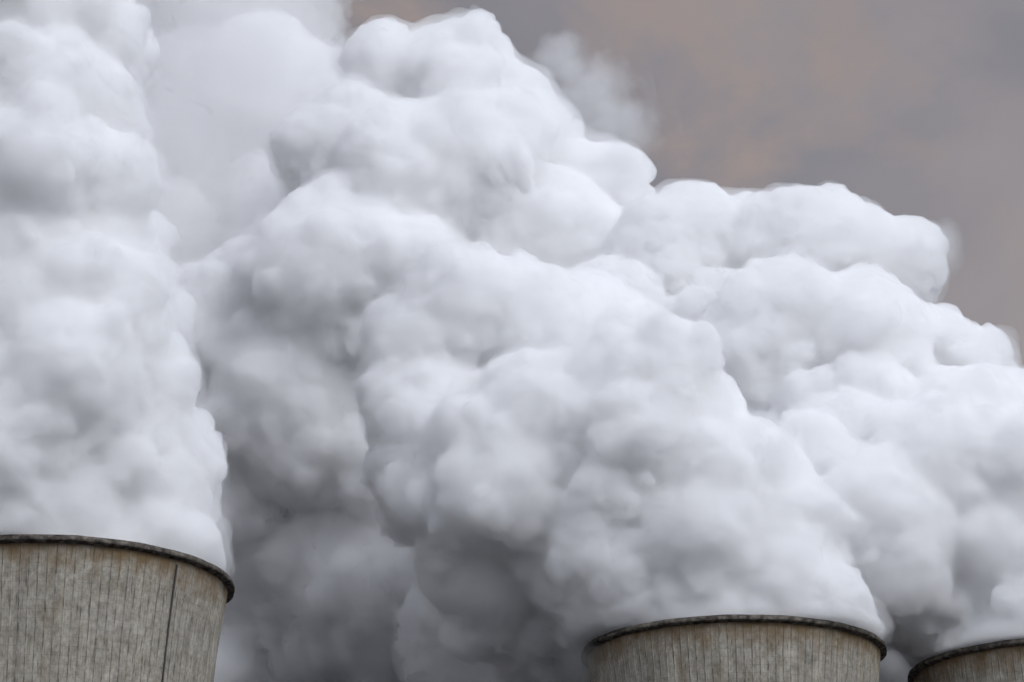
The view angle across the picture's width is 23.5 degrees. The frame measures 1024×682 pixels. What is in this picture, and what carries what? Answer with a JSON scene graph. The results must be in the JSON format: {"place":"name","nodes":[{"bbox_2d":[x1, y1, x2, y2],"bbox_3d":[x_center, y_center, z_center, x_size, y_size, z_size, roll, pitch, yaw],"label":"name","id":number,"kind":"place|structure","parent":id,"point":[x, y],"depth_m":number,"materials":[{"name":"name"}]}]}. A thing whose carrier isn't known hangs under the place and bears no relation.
{"place":"outdoors","nodes":[
{"label":"outdoors","id":0,"kind":"place"},
{"bbox_2d":[0,534,234,681],"bbox_3d":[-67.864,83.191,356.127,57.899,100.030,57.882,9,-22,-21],"label":"cooling tower","id":1,"kind":"structure","parent":0,"point":[76,608],"depth_m":350.68,"materials":[{"name":"concrete"}]},
{"bbox_2d":[0,0,1023,681],"label":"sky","id":2,"kind":"structure","parent":0,"point":[469,340],"materials":[{"name":"white"}]},
{"bbox_2d":[581,614,886,681],"bbox_3d":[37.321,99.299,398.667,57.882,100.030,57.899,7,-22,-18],"label":"cooling tower","id":3,"kind":"structure","parent":0,"point":[744,648],"depth_m":394.45,"materials":[{"name":"concrete"}]},
{"bbox_2d":[907,638,1023,681],"bbox_3d":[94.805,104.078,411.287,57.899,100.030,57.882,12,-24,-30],"label":"cooling tower","id":4,"kind":"structure","parent":0,"point":[1000,661],"depth_m":411.58,"materials":[{"name":"concrete"}]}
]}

